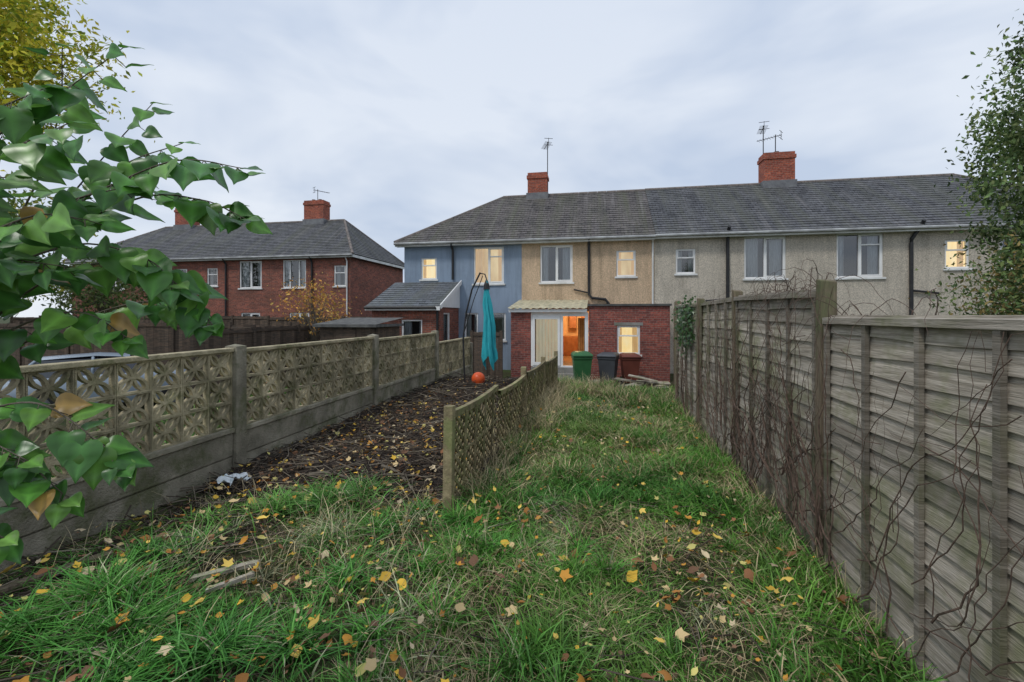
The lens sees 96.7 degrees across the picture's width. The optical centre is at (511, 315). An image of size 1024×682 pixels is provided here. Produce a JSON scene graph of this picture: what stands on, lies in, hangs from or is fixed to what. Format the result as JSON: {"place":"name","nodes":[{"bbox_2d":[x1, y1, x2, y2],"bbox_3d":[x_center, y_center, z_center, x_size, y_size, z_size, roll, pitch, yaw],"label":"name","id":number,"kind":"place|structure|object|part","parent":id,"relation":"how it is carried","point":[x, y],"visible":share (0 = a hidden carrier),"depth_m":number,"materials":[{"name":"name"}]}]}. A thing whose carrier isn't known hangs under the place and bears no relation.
{"place":"outdoors","nodes":[
{"label":"outdoors","id":0,"kind":"place"},
{"bbox_2d":[195,377,516,514],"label":"soil","id":1,"kind":"structure","parent":0,"point":[433,483],"depth_m":5.08,"materials":[{"name":"brown soil"}]},
{"bbox_2d":[216,472,250,485],"bbox_3d":[-2.806,1.633,4.580,0.160,0.103,0.291,0,0,35],"label":"plastic bag","id":2,"kind":"object","parent":1,"relation":"on","point":[222,479],"visible":0.9,"depth_m":4.54,"materials":[{"name":"white plastic"}]},
{"bbox_2d":[201,464,301,517],"bbox_3d":[-2.559,1.658,4.443,0.480,0.185,1.182,0,0,16],"label":"fallen branch","id":3,"kind":"object","parent":1,"relation":"on","point":[241,499],"visible":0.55,"depth_m":4.43,"materials":[{"name":"brown wood"}]},
{"bbox_2d":[354,498,428,508],"bbox_3d":[-1.009,1.709,4.110,0.900,0.058,0.070,0,0,8],"label":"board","id":4,"kind":"object","parent":1,"relation":"on","point":[383,502],"visible":0.1,"depth_m":4.12,"materials":[{"name":"brown wood"}]},
{"bbox_2d":[381,454,414,521],"bbox_3d":[-1.006,1.573,4.275,0.268,0.231,1.135,0,0,-25],"label":"fallen branch","id":5,"kind":"object","parent":1,"relation":"on","point":[401,476],"visible":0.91,"depth_m":4.41,"materials":[{"name":"brown wood"}]},
{"bbox_2d":[354,425,442,439],"bbox_3d":[-1.484,1.550,5.943,1.290,0.231,0.217,0,0,5],"label":"fallen branch","id":6,"kind":"object","parent":1,"relation":"on","point":[394,437],"visible":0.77,"depth_m":5.97,"materials":[{"name":"brown wood"}]},
{"bbox_2d":[0,372,885,681],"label":"twig litter","id":7,"kind":"object","parent":1,"relation":"on","point":[402,400],"visible":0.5,"depth_m":4.22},
{"bbox_2d":[472,372,484,384],"bbox_3d":[-0.794,1.495,10.731,0.320,0.320,0.320,0,0,11],"label":"ball","id":8,"kind":"object","parent":1,"relation":"on","point":[478,377],"visible":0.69,"depth_m":10.61,"materials":[{"name":"orange plastic"}]},
{"bbox_2d":[462,272,497,382],"bbox_3d":[-0.902,0.360,10.542,0.900,2.719,0.936,0,0,-35],"label":"parasol","id":9,"kind":"object","parent":1,"relation":"on","point":[489,349],"visible":0.95,"depth_m":10.43,"materials":[{"name":"teal fabric"}]},
{"bbox_2d":[0,318,947,681],"bbox_3d":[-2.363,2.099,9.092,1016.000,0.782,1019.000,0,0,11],"label":"ground","id":10,"kind":"structure","parent":0,"point":[268,552],"depth_m":2.85,"materials":[{"name":"green plant"}]},
{"bbox_2d":[0,170,97,328],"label":"garden tree","id":11,"kind":"object","parent":10,"relation":"on","point":[12,203],"visible":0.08,"depth_m":11.95,"materials":[{"name":"green plant"}]},
{"bbox_2d":[51,264,71,309],"bbox_3d":[-30.290,-1.436,34.247,7.934,7.204,6.576,0,0,11],"label":"distant tree","id":12,"kind":"object","parent":10,"relation":"on","point":[68,295],"depth_m":32.25,"materials":[{"name":"brown plant"}]},
{"bbox_2d":[0,0,154,171],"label":"ash tree","id":13,"kind":"object","parent":10,"relation":"on","point":[16,60],"visible":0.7,"depth_m":8.97,"materials":[{"name":"yellow plant"}]},
{"bbox_2d":[0,529,176,592],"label":"board","id":14,"kind":"object","parent":10,"relation":"on","point":[8,587],"visible":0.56,"depth_m":3.02,"materials":[{"name":"brown wood"}]},
{"bbox_2d":[0,352,188,405],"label":"parked car","id":15,"kind":"object","parent":10,"relation":"on","point":[71,357],"visible":0.11,"depth_m":11.31,"materials":[{"name":"silver metal"}]},
{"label":"side window","id":16,"kind":"part","parent":15,"relation":"part of","materials":[{"name":"black glass"}]},
{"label":"side window","id":17,"kind":"part","parent":15,"relation":"part of","materials":[{"name":"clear glass"}]},
{"bbox_2d":[41,243,147,318],"bbox_3d":[-14.068,-0.098,15.780,3.695,4.927,4.388,0,0,-37],"label":"garden tree","id":18,"kind":"object","parent":10,"relation":"on","point":[102,304],"visible":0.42,"depth_m":15.35,"materials":[{"name":"grey plant"}]},
{"bbox_2d":[61,226,178,315],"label":"brick house","id":19,"kind":"structure","parent":10,"relation":"on","point":[146,241],"depth_m":28.15,"materials":[{"name":"red brick"}]},
{"bbox_2d":[0,43,272,563],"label":"lilac bush","id":20,"kind":"object","parent":10,"relation":"on","point":[66,221],"visible":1,"depth_m":1.30,"materials":[{"name":"green plant"}]},
{"bbox_2d":[0,321,291,368],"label":"wooden fence","id":21,"kind":"object","parent":10,"relation":"on","point":[160,338],"visible":0.16,"depth_m":14.94,"materials":[{"name":"brown wood"}]},
{"bbox_2d":[70,535,242,576],"bbox_3d":[-2.449,1.647,3.199,0.990,0.180,0.206,0,0,-15],"label":"fallen branch","id":22,"kind":"object","parent":10,"relation":"on","point":[189,549],"visible":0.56,"depth_m":3.22,"materials":[{"name":"brown wood"}]},
{"bbox_2d":[136,208,245,315],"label":"brick house","id":23,"kind":"structure","parent":10,"relation":"on","point":[185,246],"depth_m":27.21,"materials":[{"name":"red brick"}]},
{"bbox_2d":[10,315,371,325],"bbox_3d":[-15.851,1.135,21.798,20.890,2.270,0.090,0,0,11],"label":"wooden fence","id":24,"kind":"object","parent":10,"relation":"on","point":[267,320],"visible":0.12,"depth_m":21.05,"materials":[{"name":"brown wood"}]},
{"bbox_2d":[189,559,260,581],"bbox_3d":[-1.897,1.690,3.023,0.420,0.064,0.050,0,0,-43],"label":"board","id":25,"kind":"object","parent":10,"relation":"on","point":[220,570],"visible":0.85,"depth_m":3.01,"materials":[{"name":"grey wood"}]},
{"bbox_2d":[205,572,254,593],"bbox_3d":[-1.797,1.700,2.902,0.035,0.052,0.300,0,0,35],"label":"board","id":26,"kind":"object","parent":10,"relation":"on","point":[234,581],"visible":0.95,"depth_m":2.90,"materials":[{"name":"grey wood"}]},
{"bbox_2d":[0,330,472,574],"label":"concrete fence","id":27,"kind":"object","parent":10,"relation":"on","point":[184,457],"visible":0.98,"depth_m":4.67,"materials":[{"name":"grey concrete"}]},
{"bbox_2d":[196,221,305,316],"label":"brick house","id":28,"kind":"structure","parent":10,"relation":"on","point":[238,269],"depth_m":25.35,"materials":[{"name":"red brick"}]},
{"bbox_2d":[207,268,217,286],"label":"window","id":29,"kind":"structure","parent":28,"relation":"in","point":[212,273],"depth_m":25.75,"materials":[{"name":"white glass"}]},
{"bbox_2d":[238,261,262,289],"bbox_3d":[-14.373,-2.215,25.334,1.520,1.570,0.605,0,0,11],"label":"window","id":30,"kind":"structure","parent":28,"relation":"in","point":[250,271],"depth_m":25.32,"materials":[{"name":"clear glass"}]},
{"bbox_2d":[242,313,259,315],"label":"window","id":31,"kind":"structure","parent":28,"relation":"in","point":[243,314],"depth_m":25.23,"materials":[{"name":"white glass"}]},
{"bbox_2d":[190,323,319,406],"bbox_3d":[-6.515,1.261,15.162,0.090,2.020,9.490,0,0,11],"label":"wooden fence","id":32,"kind":"object","parent":10,"relation":"on","point":[253,336],"visible":0.15,"depth_m":12.36,"materials":[{"name":"brown wood"}]},
{"bbox_2d":[272,484,333,498],"bbox_3d":[-1.973,1.701,4.392,0.800,0.054,0.060,0,0,18],"label":"board","id":33,"kind":"object","parent":10,"relation":"on","point":[280,485],"visible":0.2,"depth_m":4.45,"materials":[{"name":"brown wood"}]},
{"bbox_2d":[267,272,361,381],"bbox_3d":[-6.493,0.367,14.948,2.737,3.605,2.403,0,0,11],"label":"apple tree","id":34,"kind":"object","parent":10,"relation":"on","point":[314,331],"visible":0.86,"depth_m":14.78,"materials":[{"name":"orange plant"}]},
{"bbox_2d":[269,199,403,317],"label":"brick house","id":35,"kind":"structure","parent":10,"relation":"on","point":[353,262],"depth_m":24.86,"materials":[{"name":"red brick"}]},
{"bbox_2d":[281,260,306,288],"bbox_3d":[-11.720,-2.215,24.836,1.520,1.570,0.605,0,0,11],"label":"window","id":36,"kind":"structure","parent":35,"relation":"in","point":[296,269],"depth_m":24.86,"materials":[{"name":"grey glass"}]},
{"bbox_2d":[290,313,308,317],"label":"window","id":37,"kind":"structure","parent":35,"relation":"in","point":[291,314],"depth_m":24.68,"materials":[{"name":"white glass"}]},
{"bbox_2d":[332,265,345,287],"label":"window","id":38,"kind":"structure","parent":35,"relation":"in","point":[340,270],"depth_m":24.29,"materials":[{"name":"white glass"}]},
{"bbox_2d":[312,318,403,387],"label":"garden shed","id":39,"kind":"structure","parent":10,"relation":"on","point":[343,328],"depth_m":12.97,"materials":[{"name":"brown wood"}]},
{"bbox_2d":[336,329,355,380],"bbox_3d":[-4.705,1.125,12.877,0.600,1.450,0.017,0,0,11],"label":"door","id":40,"kind":"structure","parent":39,"relation":"in","point":[340,334],"depth_m":12.88,"materials":[{"name":"grey wood"}]},
{"bbox_2d":[363,195,532,369],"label":"terraced house","id":41,"kind":"structure","parent":10,"relation":"on","point":[446,261],"depth_m":18.41,"materials":[{"name":"blue paint"}]},
{"bbox_2d":[402,320,421,338],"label":"window","id":42,"kind":"structure","parent":41,"relation":"in","point":[410,327],"depth_m":16.71,"materials":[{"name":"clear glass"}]},
{"bbox_2d":[419,258,437,280],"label":"window","id":43,"kind":"structure","parent":41,"relation":"in","point":[428,265],"depth_m":19.00,"materials":[{"name":"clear glass"}]},
{"bbox_2d":[444,313,448,340],"bbox_3d":[-2.729,0.775,17.148,0.510,1.750,0.800,0,0,11],"label":"door","id":44,"kind":"structure","parent":41,"relation":"in","point":[446,315],"depth_m":17.45,"materials":[{"name":"white glass"}]},
{"bbox_2d":[465,313,477,336],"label":"window","id":45,"kind":"structure","parent":41,"relation":"in","point":[472,324],"depth_m":18.63,"materials":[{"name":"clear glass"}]},
{"bbox_2d":[472,247,504,285],"bbox_3d":[-0.915,-1.975,18.407,1.370,1.550,0.355,0,0,11],"label":"window","id":46,"kind":"structure","parent":41,"relation":"in","point":[489,261],"depth_m":18.52,"materials":[{"name":"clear glass"}]},
{"bbox_2d":[494,313,506,341],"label":"window","id":47,"kind":"structure","parent":41,"relation":"in","point":[500,318],"depth_m":18.45,"materials":[{"name":"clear glass"}]},
{"bbox_2d":[0,378,895,681],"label":"fallen leaves","id":48,"kind":"object","parent":10,"relation":"on","point":[564,576],"depth_m":3.00,"materials":[{"name":"yellow plant"}]},
{"bbox_2d":[470,330,502,378],"bbox_3d":[-0.845,1.387,15.014,1.090,1.770,0.090,0,0,11],"label":"wooden fence","id":49,"kind":"object","parent":10,"relation":"on","point":[476,338],"visible":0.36,"depth_m":15.02,"materials":[{"name":"brown wood"}]},
{"bbox_2d":[442,351,557,516],"bbox_3d":[0.215,1.334,7.285,0.153,1.084,6.898,0,0,14],"label":"lattice fence","id":50,"kind":"object","parent":10,"relation":"on","point":[538,377],"visible":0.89,"depth_m":4.96,"materials":[{"name":"brown wood"}]},
{"bbox_2d":[508,172,671,381],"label":"terraced house","id":51,"kind":"structure","parent":10,"relation":"on","point":[588,271],"depth_m":17.39,"materials":[{"name":"beige paint"}]},
{"bbox_2d":[541,138,552,173],"bbox_3d":[1.633,-7.050,21.606,0.400,2.400,1.000,0,0,-8],"label":"television aerial","id":52,"kind":"object","parent":51,"relation":"attached to","point":[546,145],"visible":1,"depth_m":21.34,"materials":[{"name":"grey metal"}]},
{"bbox_2d":[539,245,573,283],"bbox_3d":[1.779,-1.985,18.029,1.385,1.530,0.605,0,0,11],"label":"window","id":53,"kind":"structure","parent":51,"relation":"in","point":[556,261],"depth_m":17.96,"materials":[{"name":"white glass"}]},
{"bbox_2d":[531,312,587,367],"bbox_3d":[1.625,0.830,15.572,1.950,1.880,0.229,0,0,11],"label":"door","id":54,"kind":"structure","parent":51,"relation":"in","point":[555,318],"depth_m":15.66,"materials":[{"name":"white plastic"}]},
{"bbox_2d":[615,250,637,277],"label":"window","id":55,"kind":"structure","parent":51,"relation":"in","point":[625,260],"depth_m":17.48,"materials":[{"name":"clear glass"}]},
{"bbox_2d":[617,326,641,356],"bbox_3d":[3.874,0.850,15.168,0.860,1.020,0.355,0,0,11],"label":"window","id":56,"kind":"structure","parent":51,"relation":"in","point":[628,337],"depth_m":15.24,"materials":[{"name":"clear glass"}]},
{"bbox_2d":[637,385,664,387],"bbox_3d":[3.411,1.815,11.671,0.999,0.175,0.201,0,0,22],"label":"plank","id":57,"kind":"object","parent":10,"relation":"on","point":[654,386],"visible":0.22,"depth_m":11.53,"materials":[{"name":"grey wood"}]},
{"bbox_2d":[637,381,670,384],"bbox_3d":[3.485,1.667,11.250,0.800,0.056,0.201,0,0,5],"label":"plank","id":58,"kind":"object","parent":10,"relation":"on","point":[659,383],"visible":0.7,"depth_m":11.17,"materials":[{"name":"grey wood"}]},
{"bbox_2d":[614,378,646,383],"bbox_3d":[2.954,1.638,11.401,0.800,0.077,0.200,0,0,39],"label":"plank","id":59,"kind":"object","parent":58,"relation":"on","point":[628,380],"visible":0.91,"depth_m":11.35,"materials":[{"name":"grey wood"}]},
{"bbox_2d":[671,295,695,413],"bbox_3d":[2.897,0.707,7.618,0.462,2.092,1.346,0,0,11],"label":"ivy","id":60,"kind":"object","parent":10,"relation":"on","point":[682,323],"visible":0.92,"depth_m":7.53,"materials":[{"name":"green plant"}]},
{"bbox_2d":[645,151,811,373],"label":"terraced house","id":61,"kind":"structure","parent":10,"relation":"on","point":[718,238],"depth_m":16.93,"materials":[{"name":"beige paint"}]},
{"bbox_2d":[674,249,697,275],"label":"window","id":62,"kind":"structure","parent":61,"relation":"in","point":[685,258],"depth_m":17.05,"materials":[{"name":"clear glass"}]},
{"bbox_2d":[759,121,768,152],"bbox_3d":[10.878,-7.400,19.779,0.400,1.700,1.000,0,0,20],"label":"television aerial","id":63,"kind":"object","parent":61,"relation":"attached to","point":[763,132],"visible":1,"depth_m":19.53,"materials":[{"name":"grey metal"}]},
{"bbox_2d":[742,236,787,280],"bbox_3d":[9.162,-2.055,16.643,1.510,1.590,0.605,0,0,11],"label":"window","id":64,"kind":"structure","parent":61,"relation":"in","point":[763,256],"depth_m":16.55,"materials":[{"name":"white glass"}]},
{"bbox_2d":[757,130,782,150],"bbox_3d":[11.199,-7.375,19.824,0.400,1.050,1.000,0,0,-43],"label":"television aerial","id":65,"kind":"object","parent":61,"relation":"on","point":[775,136],"visible":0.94,"depth_m":19.62,"materials":[{"name":"grey metal"}]},
{"bbox_2d":[705,259,938,386],"bbox_3d":[2.224,0.686,3.576,0.695,2.128,3.938,0,0,11],"label":"bramble","id":66,"kind":"object","parent":10,"relation":"on","point":[789,287],"visible":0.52,"depth_m":3.18,"materials":[{"name":"brown plant"}]},
{"bbox_2d":[674,279,1023,681],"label":"wooden fence","id":67,"kind":"object","parent":10,"relation":"on","point":[894,348],"visible":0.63,"depth_m":2.33,"materials":[{"name":"grey wood"}]},
{"bbox_2d":[663,290,756,454],"bbox_3d":[2.768,0.693,6.990,0.111,2.069,5.895,0,0,11],"label":"climbing plant","id":68,"kind":"object","parent":67,"relation":"attached to","point":[701,386],"visible":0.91,"depth_m":6.40,"materials":[{"name":"brown plant"}]},
{"bbox_2d":[703,269,923,590],"bbox_3d":[2.237,0.703,4.158,0.110,2.092,4.292,0,0,11],"label":"climbing plant","id":69,"kind":"object","parent":67,"relation":"attached to","point":[796,490],"visible":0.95,"depth_m":3.64,"materials":[{"name":"brown plant"}]},
{"bbox_2d":[782,324,1023,681],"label":"climbing plant","id":70,"kind":"object","parent":67,"relation":"attached to","point":[978,572],"visible":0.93,"depth_m":1.90,"materials":[{"name":"brown plant"}]},
{"bbox_2d":[774,175,988,314],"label":"terraced house","id":71,"kind":"structure","parent":10,"relation":"on","point":[886,236],"depth_m":15.84,"materials":[{"name":"beige paint"}]},
{"bbox_2d":[835,233,885,279],"bbox_3d":[12.150,-2.060,16.082,1.570,1.620,0.605,0,0,11],"label":"window","id":72,"kind":"structure","parent":71,"relation":"in","point":[861,255],"depth_m":15.98,"materials":[{"name":"white glass"}]},
{"bbox_2d":[943,239,972,270],"bbox_3d":[14.992,-2.030,15.422,0.840,1.040,0.355,0,0,11],"label":"window","id":73,"kind":"structure","parent":71,"relation":"in","point":[952,247],"depth_m":15.45,"materials":[{"name":"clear glass"}]},
{"bbox_2d":[908,201,1023,314],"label":"shrub","id":74,"kind":"object","parent":10,"relation":"on","point":[1016,306],"visible":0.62,"depth_m":6.02,"materials":[{"name":"green plant"}]},
{"bbox_2d":[910,173,1023,314],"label":"terraced house","id":75,"kind":"structure","parent":10,"relation":"on","point":[940,181],"depth_m":16.54,"materials":[{"name":"beige concrete"}]},
{"bbox_2d":[1000,239,1023,269],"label":"window","id":76,"kind":"structure","parent":75,"relation":"in","point":[1009,239],"depth_m":15.20,"materials":[{"name":"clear glass"}]},
{"bbox_2d":[934,8,1023,309],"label":"willow tree","id":77,"kind":"object","parent":10,"relation":"on","point":[1012,152],"visible":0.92,"depth_m":6.31,"materials":[{"name":"green plant"}]},
{"bbox_2d":[0,0,1023,316],"label":"sky","id":78,"kind":"structure","parent":0,"point":[411,116],"materials":[{"name":"grey"}]},
{"bbox_2d":[566,380,668,387],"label":"patio","id":79,"kind":"structure","parent":0,"point":[621,383],"depth_m":14.34,"materials":[{"name":"concrete"}]},
{"bbox_2d":[571,351,592,381],"bbox_3d":[2.085,1.614,13.618,0.590,1.058,0.758,0,0,2],"label":"wheelie bin","id":80,"kind":"object","parent":79,"relation":"on","point":[581,361],"visible":0.79,"depth_m":13.31,"materials":[{"name":"plastic"}]},
{"bbox_2d":[596,352,619,383],"bbox_3d":[2.978,1.644,14.060,0.590,0.998,0.758,0,0,22],"label":"wheelie bin","id":81,"kind":"object","parent":79,"relation":"on","point":[608,364],"visible":0.81,"depth_m":13.79,"materials":[{"name":"plastic"}]},
{"bbox_2d":[619,353,641,382],"bbox_3d":[3.705,1.669,14.331,0.590,0.948,0.758,0,0,5],"label":"wheelie bin","id":82,"kind":"object","parent":79,"relation":"on","point":[629,363],"visible":0.76,"depth_m":14.03,"materials":[{"name":"plastic"}]},
{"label":"plank","id":83,"kind":"object","parent":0,"visible":0},
{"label":"plank","id":84,"kind":"object","parent":83,"relation":"on","visible":0},
{"bbox_2d":[628,374,657,381],"bbox_3d":[3.221,1.546,11.198,0.693,0.153,0.200,0,0,19],"label":"plank","id":85,"kind":"object","parent":84,"relation":"on","point":[648,379],"visible":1,"depth_m":11.13,"materials":[{"name":"grey wood"}]}
]}

